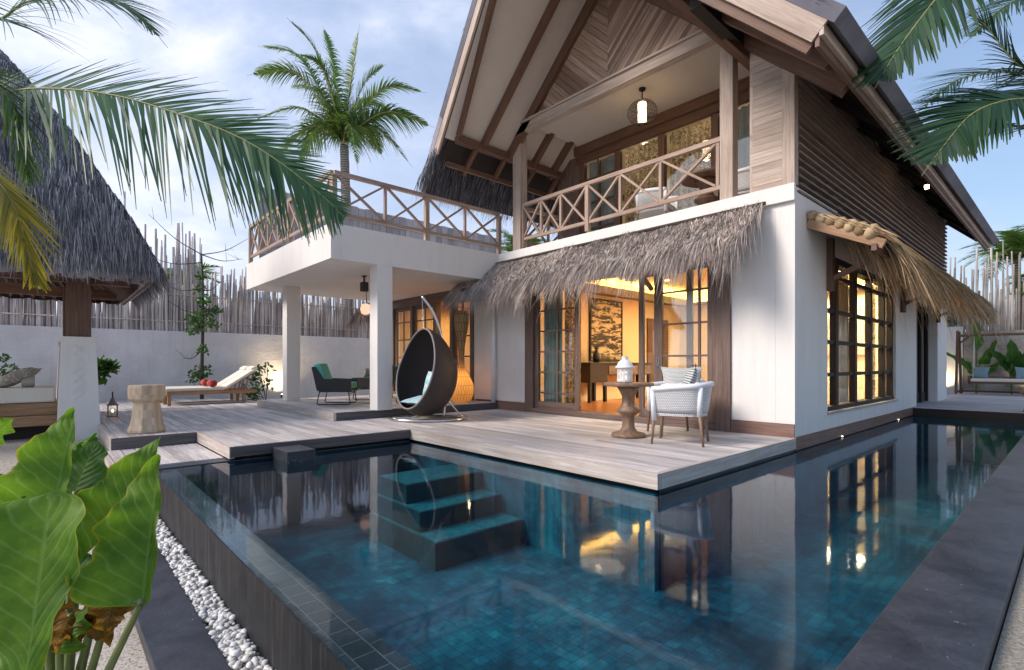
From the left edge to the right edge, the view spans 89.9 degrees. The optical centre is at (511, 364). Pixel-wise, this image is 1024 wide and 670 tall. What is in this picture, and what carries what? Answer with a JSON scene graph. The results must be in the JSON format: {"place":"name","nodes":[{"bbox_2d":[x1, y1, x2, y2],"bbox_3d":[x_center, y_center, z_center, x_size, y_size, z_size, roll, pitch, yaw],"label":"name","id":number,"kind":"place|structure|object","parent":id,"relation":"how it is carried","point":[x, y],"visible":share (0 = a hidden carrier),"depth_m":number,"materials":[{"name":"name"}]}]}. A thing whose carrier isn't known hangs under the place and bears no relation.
{"place":"outdoors","nodes":[
{"label":"outdoors","id":0,"kind":"place"},
{"bbox_2d":[163,261,223,303],"bbox_3d":[-11.034,-1.059,16.900,2.908,4.651,3.070,0,0,-42],"label":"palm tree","id":1,"kind":"object","parent":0,"point":[206,267],"visible":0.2,"depth_m":17.28,"materials":[{"name":"green plant"}]},
{"bbox_2d":[0,425,1021,669],"bbox_3d":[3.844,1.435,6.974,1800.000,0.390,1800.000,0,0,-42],"label":"ground","id":2,"kind":"structure","parent":0,"point":[132,655],"depth_m":3.01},
{"bbox_2d":[0,417,16,474],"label":"elephant ear plant","id":3,"kind":"object","parent":2,"relation":"on","point":[5,426],"visible":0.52,"depth_m":2.57,"materials":[{"name":"green plant"}]},
{"bbox_2d":[0,353,19,376],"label":"garden plant","id":4,"kind":"object","parent":2,"relation":"on","point":[7,357],"visible":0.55,"depth_m":12.30,"materials":[{"name":"green plant"}]},
{"bbox_2d":[0,406,161,669],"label":"elephant ear plant","id":5,"kind":"object","parent":2,"relation":"on","point":[65,509],"visible":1,"depth_m":1.87,"materials":[{"name":"green plant"}]},
{"bbox_2d":[72,433,97,450],"bbox_3d":[-2.870,0.584,3.401,0.248,0.277,0.132,0,0,-1],"label":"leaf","id":6,"kind":"object","parent":2,"relation":"on","point":[79,445],"visible":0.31,"depth_m":3.38,"materials":[{"name":"green plant"}]},
{"bbox_2d":[0,49,170,439],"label":"pavilion","id":7,"kind":"structure","parent":2,"relation":"on","point":[105,251],"depth_m":8.42,"materials":[{"name":"plant"}]},
{"bbox_2d":[0,384,56,439],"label":"daybed","id":8,"kind":"object","parent":7,"relation":"in","point":[32,411],"visible":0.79,"depth_m":8.48,"materials":[{"name":"brown wood"}]},
{"bbox_2d":[0,367,41,387],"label":"patterned cushion","id":9,"kind":"object","parent":8,"relation":"on","point":[16,377],"visible":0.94,"depth_m":8.49,"materials":[{"name":"grey fabric"}]},
{"bbox_2d":[21,375,34,386],"bbox_3d":[-8.177,0.280,8.676,0.168,0.210,0.207,0,0,-42],"label":"bolster","id":10,"kind":"object","parent":8,"relation":"on","point":[28,382],"visible":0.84,"depth_m":8.62,"materials":[{"name":"beige fabric"}]},
{"bbox_2d":[97,354,121,384],"bbox_3d":[-9.227,0.503,11.367,1.111,1.486,0.768,0,0,27],"label":"leafy shrub","id":11,"kind":"object","parent":2,"relation":"on","point":[105,367],"visible":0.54,"depth_m":11.24,"materials":[{"name":"green plant"}]},
{"bbox_2d":[105,455,113,467],"bbox_3d":[-4.918,1.228,6.257,0.055,0.144,1.620,0,0,-42],"label":"deck edge","id":12,"kind":"object","parent":2,"relation":"on","point":[108,461],"visible":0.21,"depth_m":6.15,"materials":[{"name":"grey wood"}]},
{"bbox_2d":[107,443,222,465],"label":"deck","id":13,"kind":"structure","parent":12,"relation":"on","point":[182,453],"depth_m":6.66,"materials":[{"name":"grey wood"}]},
{"bbox_2d":[0,0,352,293],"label":"palm tree","id":14,"kind":"object","parent":2,"relation":"on","point":[257,154],"visible":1,"depth_m":5.37,"materials":[{"name":"green plant"}]},
{"bbox_2d":[130,548,230,669],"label":"slate kerb","id":15,"kind":"structure","parent":2,"relation":"on","point":[172,631],"depth_m":2.98,"materials":[{"name":"grey stone"}]},
{"bbox_2d":[0,325,369,400],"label":"perimeter wall","id":16,"kind":"structure","parent":2,"relation":"on","point":[148,356],"depth_m":15.53,"materials":[{"name":"white paint"}]},
{"bbox_2d":[0,191,369,337],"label":"bamboo fence","id":17,"kind":"object","parent":16,"relation":"attached to","point":[163,314],"visible":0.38,"depth_m":15.84,"materials":[{"name":"wood"}]},
{"bbox_2d":[151,209,246,398],"bbox_3d":[-9.056,-1.632,14.822,2.765,5.768,0.808,0,0,3],"label":"slender tree","id":18,"kind":"object","parent":2,"relation":"on","point":[194,320],"visible":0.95,"depth_m":14.76,"materials":[{"name":"green plant"}]},
{"bbox_2d":[156,515,272,669],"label":"pebbles","id":19,"kind":"object","parent":2,"relation":"on","point":[228,634],"visible":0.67,"depth_m":3.26,"materials":[{"name":"white gravel"}]},
{"bbox_2d":[239,362,276,400],"bbox_3d":[-8.003,0.577,16.187,0.806,1.340,0.996,0,0,33],"label":"garden plant","id":20,"kind":"object","parent":2,"relation":"on","point":[252,379],"visible":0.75,"depth_m":16.20,"materials":[{"name":"green plant"}]},
{"bbox_2d":[158,439,409,470],"bbox_3d":[-3.017,1.383,6.722,3.720,0.434,0.218,0,0,-42],"label":"pool side coping","id":21,"kind":"object","parent":2,"relation":"on","point":[178,466],"visible":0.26,"depth_m":6.33,"materials":[{"name":"stone"}]},
{"bbox_2d":[251,18,434,308],"bbox_3d":[-6.629,-6.644,20.892,7.116,15.794,4.437,0,0,8],"label":"palm tree","id":22,"kind":"object","parent":2,"relation":"on","point":[344,127],"visible":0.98,"depth_m":20.42,"materials":[{"name":"green plant"}]},
{"bbox_2d":[134,438,658,492],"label":"deck joists","id":23,"kind":"object","parent":2,"relation":"on","point":[609,481],"depth_m":6.42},
{"bbox_2d":[99,397,788,471],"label":"wooden deck","id":24,"kind":"structure","parent":23,"relation":"on","point":[233,422],"depth_m":7.77,"materials":[{"name":"grey wood"}]},
{"bbox_2d":[107,392,117,416],"bbox_3d":[-7.604,0.759,9.773,0.160,0.480,0.160,0,0,-42],"label":"candle lantern","id":25,"kind":"object","parent":24,"relation":"on","point":[112,401],"visible":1,"depth_m":9.75,"materials":[{"name":"metal"}]},
{"bbox_2d":[127,384,165,433],"bbox_3d":[-5.387,0.649,7.571,0.453,0.700,0.453,0,0,-42],"label":"stump stool","id":26,"kind":"object","parent":24,"relation":"on","point":[146,415],"visible":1,"depth_m":7.42,"materials":[{"name":"brown wood"}]},
{"bbox_2d":[160,366,248,402],"bbox_3d":[-8.259,0.519,13.857,2.062,0.960,0.690,0,0,-42],"label":"sun lounger","id":27,"kind":"object","parent":24,"relation":"on","point":[233,375],"visible":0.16,"depth_m":14.21,"materials":[{"name":"white fabric"}]},
{"bbox_2d":[200,379,207,385],"bbox_3d":[-8.204,0.485,13.718,0.181,0.184,0.340,0,0,-42],"label":"rolled towel","id":28,"kind":"object","parent":27,"relation":"on","point":[203,382],"visible":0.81,"depth_m":13.59,"materials":[{"name":"red fabric"}]},
{"bbox_2d":[163,366,256,405],"bbox_3d":[-7.753,0.519,13.236,2.062,0.960,0.690,0,0,-42],"label":"sun lounger","id":29,"kind":"object","parent":24,"relation":"on","point":[235,380],"visible":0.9,"depth_m":13.17,"materials":[{"name":"white fabric"}]},
{"bbox_2d":[207,380,216,386],"bbox_3d":[-7.681,0.485,13.140,0.181,0.184,0.340,0,0,-42],"label":"rolled towel","id":30,"kind":"object","parent":29,"relation":"on","point":[211,383],"visible":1,"depth_m":13.03,"materials":[{"name":"red fabric"}]},
{"bbox_2d":[111,430,410,457],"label":"deck fascia","id":31,"kind":"structure","parent":24,"relation":"attached to","point":[168,440],"depth_m":7.10,"materials":[{"name":"grey wood"}]},
{"bbox_2d":[99,421,115,450],"bbox_3d":[-8.411,1.099,10.290,0.056,0.201,9.050,0,0,-42],"label":"deck side board","id":32,"kind":"object","parent":31,"relation":"attached to","point":[106,435],"visible":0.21,"depth_m":7.62,"materials":[{"name":"grey wood"}]},
{"bbox_2d":[272,444,315,477],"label":"stone block","id":33,"kind":"structure","parent":31,"relation":"attached to","point":[289,461],"depth_m":6.25,"materials":[{"name":"stone"}]},
{"bbox_2d":[257,395,362,420],"bbox_3d":[-3.221,0.924,11.939,3.790,0.143,4.460,0,0,-42],"label":"raised deck edge","id":34,"kind":"object","parent":24,"relation":"on","point":[325,415],"visible":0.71,"depth_m":10.28,"materials":[{"name":"grey wood"}]},
{"bbox_2d":[263,394,491,412],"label":"raised deck","id":35,"kind":"structure","parent":34,"relation":"on","point":[358,405],"depth_m":11.22,"materials":[{"name":"grey wood"}]},
{"bbox_2d":[311,364,357,404],"bbox_3d":[-3.815,0.415,11.074,0.807,0.870,0.720,0,0,-6],"label":"lounge chair","id":36,"kind":"object","parent":35,"relation":"on","point":[325,381],"visible":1,"depth_m":10.74,"materials":[{"name":"grey wicker"}]},
{"bbox_2d":[352,364,395,399],"bbox_3d":[-3.339,0.415,12.495,0.807,0.870,0.720,0,0,20],"label":"lounge chair","id":37,"kind":"object","parent":35,"relation":"on","point":[363,383],"visible":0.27,"depth_m":12.21,"materials":[{"name":"grey wicker"}]},
{"bbox_2d":[364,368,369,376],"bbox_3d":[-3.436,0.200,12.527,0.154,0.229,0.536,0,0,19],"label":"bolster pillow","id":38,"kind":"object","parent":37,"relation":"on","point":[367,372],"visible":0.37,"depth_m":12.33,"materials":[{"name":"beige fabric"}]},
{"bbox_2d":[393,364,398,402],"bbox_3d":[-2.105,0.415,11.341,0.720,0.870,0.807,0,0,18],"label":"lounge chair","id":39,"kind":"object","parent":35,"relation":"on","point":[395,369],"visible":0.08,"depth_m":11.09,"materials":[{"name":"grey wicker"}]},
{"bbox_2d":[451,310,473,402],"bbox_3d":[-1.141,-0.178,11.568,0.566,2.060,0.566,0,0,-42],"label":"rattan lamp","id":40,"kind":"object","parent":35,"relation":"on","point":[463,391],"visible":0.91,"depth_m":11.44,"materials":[{"name":"wicker"}]},
{"bbox_2d":[336,402,497,420],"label":"raised deck fascia","id":41,"kind":"structure","parent":34,"relation":"attached to","point":[340,416],"depth_m":9.80,"materials":[{"name":"grey wood"}]},
{"bbox_2d":[389,296,464,421],"bbox_3d":[-1.528,-0.120,9.261,1.188,2.230,1.219,0,0,-42],"label":"egg chair","id":42,"kind":"object","parent":24,"relation":"on","point":[426,351],"visible":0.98,"depth_m":9.20,"materials":[{"name":"brown wicker"}]},
{"bbox_2d":[423,371,431,393],"bbox_3d":[-1.431,0.340,9.186,0.234,0.546,0.551,0,0,-42],"label":"patterned pillow","id":43,"kind":"object","parent":42,"relation":"on","point":[428,377],"visible":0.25,"depth_m":9.20,"materials":[{"name":"fabric"}]},
{"bbox_2d":[197,429,795,489],"bbox_3d":[-0.575,1.072,6.377,8.508,0.146,2.704,0,0,10],"label":"deck edge board","id":44,"kind":"object","parent":24,"relation":"attached to","point":[660,479],"visible":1,"depth_m":5.69,"materials":[{"name":"grey wood"}]},
{"bbox_2d":[603,382,653,438],"bbox_3d":[1.613,0.625,7.116,0.689,0.748,0.689,0,0,-42],"label":"pedestal table","id":45,"kind":"object","parent":24,"relation":"on","point":[628,410],"visible":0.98,"depth_m":7.01,"materials":[{"name":"brown wood"}]},
{"bbox_2d":[615,356,633,382],"bbox_3d":[1.564,0.070,7.111,0.258,0.370,0.258,0,0,-42],"label":"lantern","id":46,"kind":"object","parent":45,"relation":"on","point":[624,366],"visible":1,"depth_m":7.04,"materials":[{"name":"white ceramic"}]},
{"bbox_2d":[646,379,704,436],"bbox_3d":[2.394,0.605,7.419,0.732,0.791,0.721,0,0,-4],"label":"wicker armchair","id":47,"kind":"object","parent":24,"relation":"on","point":[659,383],"visible":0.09,"depth_m":7.66,"materials":[{"name":"white wicker"}]},
{"bbox_2d":[661,367,701,383],"bbox_3d":[2.365,0.230,7.148,0.561,0.400,0.217,0,0,11],"label":"striped pillow","id":48,"kind":"object","parent":47,"relation":"on","point":[673,375],"visible":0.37,"depth_m":7.14,"materials":[{"name":"fabric"}]},
{"bbox_2d":[650,381,714,446],"bbox_3d":[2.192,0.605,6.551,0.732,0.791,0.721,0,0,27],"label":"wicker armchair","id":49,"kind":"object","parent":24,"relation":"on","point":[684,400],"visible":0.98,"depth_m":6.29,"materials":[{"name":"white wicker"}]},
{"bbox_2d":[682,364,697,383],"bbox_3d":[2.256,0.244,6.517,0.204,0.543,0.582,0,0,15],"label":"striped pillow","id":50,"kind":"object","parent":49,"relation":"on","point":[690,377],"visible":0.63,"depth_m":6.35,"materials":[{"name":"fabric"}]},
{"bbox_2d":[487,226,546,253],"bbox_3d":[0.531,-2.317,22.159,3.537,7.156,4.087,0,0,18],"label":"palm tree","id":51,"kind":"object","parent":2,"relation":"on","point":[508,247],"visible":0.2,"depth_m":21.60,"materials":[{"name":"green plant"}]},
{"bbox_2d":[177,429,1021,669],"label":"pool basin","id":52,"kind":"object","parent":2,"relation":"in","point":[812,561],"visible":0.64,"depth_m":5.26,"materials":[{"name":"teal tile"}]},
{"bbox_2d":[158,476,349,669],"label":"pool outer wall","id":53,"kind":"structure","parent":52,"relation":"attached to","point":[281,635],"depth_m":2.94,"materials":[{"name":"black tile"}]},
{"bbox_2d":[158,469,418,669],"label":"pool rim","id":54,"kind":"object","parent":52,"relation":"attached to","point":[349,640],"visible":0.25,"depth_m":2.68,"materials":[{"name":"black tile"}]},
{"bbox_2d":[367,464,522,570],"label":"pool steps","id":55,"kind":"structure","parent":52,"relation":"in","point":[432,555],"depth_m":5.86,"materials":[{"name":"tile"}]},
{"bbox_2d":[372,464,520,542],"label":"pool step tops","id":56,"kind":"object","parent":55,"relation":"on","point":[453,530],"visible":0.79,"depth_m":6.05,"materials":[{"name":"tile"}]},
{"bbox_2d":[836,435,1023,669],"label":"pool coping","id":57,"kind":"object","parent":52,"relation":"on","point":[947,607],"visible":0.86,"depth_m":2.56,"materials":[{"name":"stone"}]},
{"bbox_2d":[246,0,1013,504],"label":"villa","id":58,"kind":"object","parent":2,"relation":"on","point":[732,294],"visible":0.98,"depth_m":9.42,"materials":[{"name":"white paint"}]},
{"bbox_2d":[346,292,369,330],"bbox_3d":[-3.346,-1.289,11.797,0.933,1.123,0.938,0,0,11],"label":"straw pendant","id":59,"kind":"object","parent":58,"relation":"hanging from","point":[361,314],"visible":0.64,"depth_m":11.51,"materials":[{"name":"beige wicker"}]},
{"bbox_2d":[360,275,367,291],"bbox_3d":[-3.088,-1.685,10.725,0.140,0.330,0.140,0,0,-42],"label":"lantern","id":60,"kind":"object","parent":58,"relation":"attached to","point":[363,286],"visible":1,"depth_m":10.68,"materials":[{"name":"black metal"}]},
{"bbox_2d":[395,307,409,390],"bbox_3d":[-3.100,-0.420,14.744,0.050,2.400,0.920,0,0,-42],"label":"sliding door","id":61,"kind":"structure","parent":58,"relation":"in","point":[403,310],"depth_m":15.02,"materials":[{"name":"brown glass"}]},
{"bbox_2d":[414,303,432,333],"bbox_3d":[-2.362,-0.420,13.927,0.050,2.400,1.020,0,0,-42],"label":"sliding door","id":62,"kind":"structure","parent":58,"relation":"in","point":[425,306],"depth_m":14.13,"materials":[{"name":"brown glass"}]},
{"bbox_2d":[454,298,469,364],"bbox_3d":[-1.195,-0.420,12.624,0.065,2.400,0.720,0,0,-42],"label":"sliding door","id":63,"kind":"structure","parent":58,"relation":"in","point":[455,338],"depth_m":12.84,"materials":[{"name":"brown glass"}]},
{"bbox_2d":[544,291,562,402],"bbox_3d":[0.849,-0.350,10.616,0.097,2.500,0.540,0,0,-42],"label":"curtain","id":64,"kind":"object","parent":58,"relation":"hanging from","point":[549,357],"visible":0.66,"depth_m":10.65,"materials":[{"name":"fabric"}]},
{"bbox_2d":[535,284,579,410],"bbox_3d":[0.892,-0.350,10.298,0.065,2.500,1.190,0,0,-42],"label":"sliding door","id":65,"kind":"structure","parent":58,"relation":"in","point":[558,405],"depth_m":10.27,"materials":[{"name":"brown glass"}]},
{"bbox_2d":[564,287,580,409],"bbox_3d":[1.208,-0.350,10.219,0.097,2.500,0.450,0,0,-42],"label":"curtain","id":66,"kind":"object","parent":58,"relation":"hanging from","point":[569,382],"visible":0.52,"depth_m":10.25,"materials":[{"name":"beige fabric"}]},
{"bbox_2d":[589,155,613,231],"bbox_3d":[2.128,-3.625,11.825,0.095,2.250,0.900,0,0,-42],"label":"curtain","id":67,"kind":"object","parent":58,"relation":"hanging from","point":[607,164],"visible":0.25,"depth_m":11.85,"materials":[{"name":"grey fabric"}]},
{"bbox_2d":[589,298,622,360],"bbox_3d":[2.515,-0.905,13.682,1.380,1.630,0.057,0,0,-42],"label":"painting","id":68,"kind":"object","parent":58,"relation":"attached to","point":[605,328],"visible":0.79,"depth_m":13.67,"materials":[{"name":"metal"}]},
{"bbox_2d":[581,362,652,402],"bbox_3d":[2.752,0.445,13.554,2.700,0.990,0.470,0,0,-42],"label":"desk","id":69,"kind":"object","parent":58,"relation":"on","point":[593,374],"visible":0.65,"depth_m":12.85,"materials":[{"name":"brown wood"}]},
{"bbox_2d":[592,345,599,361],"bbox_3d":[2.126,-0.280,12.978,0.196,0.461,0.210,0,0,-42],"label":"vase","id":70,"kind":"object","parent":69,"relation":"on","point":[596,356],"visible":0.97,"depth_m":12.91,"materials":[{"name":"brown ceramic"}]},
{"bbox_2d":[625,139,657,222],"bbox_3d":[2.839,-3.625,11.039,0.095,2.250,0.980,0,0,-42],"label":"curtain","id":71,"kind":"object","parent":58,"relation":"hanging from","point":[642,153],"visible":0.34,"depth_m":11.16,"materials":[{"name":"beige fabric"}]},
{"bbox_2d":[627,87,657,125],"bbox_3d":[2.407,-4.769,9.490,0.547,0.662,0.547,0,0,-42],"label":"pendant lamp","id":72,"kind":"object","parent":58,"relation":"hanging from","point":[641,108],"visible":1,"depth_m":9.43,"materials":[{"name":"white glass"}]},
{"bbox_2d":[635,187,678,220],"bbox_3d":[2.683,-2.864,9.669,0.732,0.791,0.721,0,0,38],"label":"wicker armchair","id":73,"kind":"object","parent":58,"relation":"on","point":[642,198],"visible":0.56,"depth_m":9.48,"materials":[{"name":"white wicker"}]},
{"bbox_2d":[647,318,667,381],"bbox_3d":[4.360,-0.205,15.354,1.100,2.290,0.045,0,0,-42],"label":"inner door","id":74,"kind":"structure","parent":58,"relation":"in","point":[650,322],"depth_m":15.12,"materials":[{"name":"brown wood"}]},
{"bbox_2d":[639,270,693,416],"bbox_3d":[2.555,-0.350,8.572,0.050,2.500,1.000,0,0,-42],"label":"sliding door","id":75,"kind":"structure","parent":58,"relation":"in","point":[689,295],"depth_m":8.84,"materials":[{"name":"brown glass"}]},
{"bbox_2d":[654,261,714,422],"bbox_3d":[2.762,-0.350,8.227,0.065,2.500,1.090,0,0,-42],"label":"sliding door","id":76,"kind":"structure","parent":58,"relation":"in","point":[658,305],"depth_m":8.04,"materials":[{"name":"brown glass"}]},
{"bbox_2d":[670,118,710,209],"bbox_3d":[3.593,-3.625,10.204,0.095,2.250,1.030,0,0,-42],"label":"curtain","id":77,"kind":"object","parent":58,"relation":"hanging from","point":[698,133],"visible":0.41,"depth_m":10.25,"materials":[{"name":"beige fabric"}]},
{"bbox_2d":[681,168,718,204],"bbox_3d":[3.376,-2.863,8.909,0.861,0.785,0.861,0,0,-42],"label":"pedestal table","id":78,"kind":"object","parent":58,"relation":"on","point":[708,174],"visible":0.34,"depth_m":8.78,"materials":[{"name":"brown wood"}]},
{"bbox_2d":[738,104,749,168],"bbox_3d":[4.427,-3.625,9.280,0.095,2.250,1.320,0,0,-42],"label":"window","id":79,"kind":"structure","parent":58,"relation":"hanging from","point":[743,136],"depth_m":9.45,"materials":[{"name":"grey glass"}]},
{"bbox_2d":[738,166,749,195],"bbox_3d":[3.990,-2.864,8.684,0.732,0.791,0.721,0,0,38],"label":"wicker armchair","id":80,"kind":"object","parent":58,"relation":"on","point":[744,180],"visible":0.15,"depth_m":8.43,"materials":[{"name":"white wicker"}]},
{"bbox_2d":[839,275,848,401],"bbox_3d":[6.150,-0.400,9.568,0.600,2.600,0.097,0,0,-42],"label":"curtain","id":81,"kind":"object","parent":58,"relation":"hanging from","point":[843,336],"visible":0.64,"depth_m":9.63,"materials":[{"name":"beige fabric"}]},
{"bbox_2d":[828,303,864,354],"bbox_3d":[7.761,-0.875,13.409,0.080,1.250,2.540,0,0,-42],"label":"window blind","id":82,"kind":"object","parent":58,"relation":"attached to","point":[862,326],"depth_m":12.54,"materials":[{"name":"beige fabric"}]},
{"bbox_2d":[827,257,897,414],"bbox_3d":[6.403,-0.478,9.400,4.410,2.485,0.230,0,0,-42],"label":"window","id":83,"kind":"structure","parent":58,"relation":"in","point":[834,406],"depth_m":9.39,"materials":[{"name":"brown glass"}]},
{"bbox_2d":[873,284,875,396],"bbox_3d":[7.596,-0.400,10.876,0.500,2.600,0.096,0,0,-42],"label":"curtain","id":84,"kind":"object","parent":58,"relation":"hanging from","point":[874,324],"visible":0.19,"depth_m":10.99,"materials":[{"name":"beige fabric"}]},
{"bbox_2d":[916,301,927,402],"bbox_3d":[10.406,-0.300,13.225,2.660,2.600,0.120,0,0,-42],"label":"side door","id":85,"kind":"structure","parent":58,"relation":"in","point":[921,344],"depth_m":13.47,"materials":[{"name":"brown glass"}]},
{"bbox_2d":[947,326,962,394],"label":"perimeter wall","id":86,"kind":"structure","parent":2,"relation":"on","point":[951,347],"depth_m":19.07,"materials":[{"name":"white paint"}]},
{"bbox_2d":[947,313,970,329],"bbox_3d":[16.986,-0.706,19.586,1.404,3.814,1.390,0,0,-42],"label":"leafy shrub","id":87,"kind":"object","parent":2,"relation":"on","point":[955,321],"visible":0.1,"depth_m":19.33,"materials":[{"name":"green plant"}]},
{"bbox_2d":[945,239,1023,331],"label":"bamboo fence","id":88,"kind":"object","parent":2,"relation":"on","point":[1006,310],"visible":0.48,"depth_m":18.39,"materials":[{"name":"wood"}]},
{"bbox_2d":[955,226,1023,320],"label":"palm tree","id":89,"kind":"object","parent":2,"relation":"on","point":[1013,240],"visible":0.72,"depth_m":19.29,"materials":[{"name":"green plant"}]},
{"bbox_2d":[963,330,1023,391],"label":"stone wall","id":90,"kind":"structure","parent":2,"relation":"on","point":[1018,340],"depth_m":18.26,"materials":[{"name":"grey stone"}]},
{"bbox_2d":[1005,273,1023,297],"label":"palm tree","id":91,"kind":"object","parent":2,"relation":"on","point":[1016,276],"visible":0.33,"depth_m":18.70,"materials":[{"name":"green plant"}]},
{"bbox_2d":[0,0,1023,331],"label":"sky","id":92,"kind":"structure","parent":0,"point":[418,41],"materials":[{"name":"blue"}]},
{"bbox_2d":[869,416,1023,438],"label":"water","id":93,"kind":"structure","parent":0,"point":[963,427],"depth_m":9.72,"materials":[{"name":"blue liquid"}]},
{"bbox_2d":[915,392,1023,412],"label":"back deck","id":94,"kind":"structure","parent":0,"point":[994,402],"depth_m":13.47,"materials":[{"name":"grey wood"}]},
{"bbox_2d":[912,408,1023,421],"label":"back deck fascia","id":95,"kind":"structure","parent":94,"relation":"attached to","point":[986,415],"depth_m":11.05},
{"bbox_2d":[947,319,998,392],"bbox_3d":[16.213,-0.348,17.990,1.612,2.698,0.514,0,0,43],"label":"banana plant","id":96,"kind":"object","parent":94,"relation":"on","point":[983,359],"visible":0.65,"depth_m":17.98,"materials":[{"name":"green plant"}]},
{"bbox_2d":[954,331,1023,393],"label":"garden swing","id":97,"kind":"object","parent":94,"relation":"on","point":[971,380],"visible":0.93,"depth_m":17.20,"materials":[{"name":"brown wood"}]},
{"bbox_2d":[972,367,989,378],"bbox_3d":[15.751,0.280,17.243,0.196,0.405,0.454,0,0,-24],"label":"blue cushion","id":98,"kind":"object","parent":97,"relation":"on","point":[980,372],"visible":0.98,"depth_m":17.19,"materials":[{"name":"blue fabric"}]},
{"bbox_2d":[1015,367,1023,378],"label":"blue cushion","id":99,"kind":"object","parent":97,"relation":"on","point":[1019,372],"visible":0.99,"depth_m":16.49,"materials":[{"name":"blue fabric"}]},
{"bbox_2d":[990,339,1023,393],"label":"banana plant","id":100,"kind":"object","parent":94,"relation":"on","point":[1011,360],"visible":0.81,"depth_m":17.18,"materials":[{"name":"green plant"}]},
{"bbox_2d":[991,558,1023,669],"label":"gravel ground","id":101,"kind":"structure","parent":0,"point":[1009,654],"depth_m":2.29,"materials":[{"name":"beige gravel"}]},
{"bbox_2d":[841,0,1023,175],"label":"palm tree","id":102,"kind":"object","parent":101,"relation":"on","point":[966,122],"visible":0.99,"depth_m":5.95,"materials":[{"name":"green plant"}]}
]}

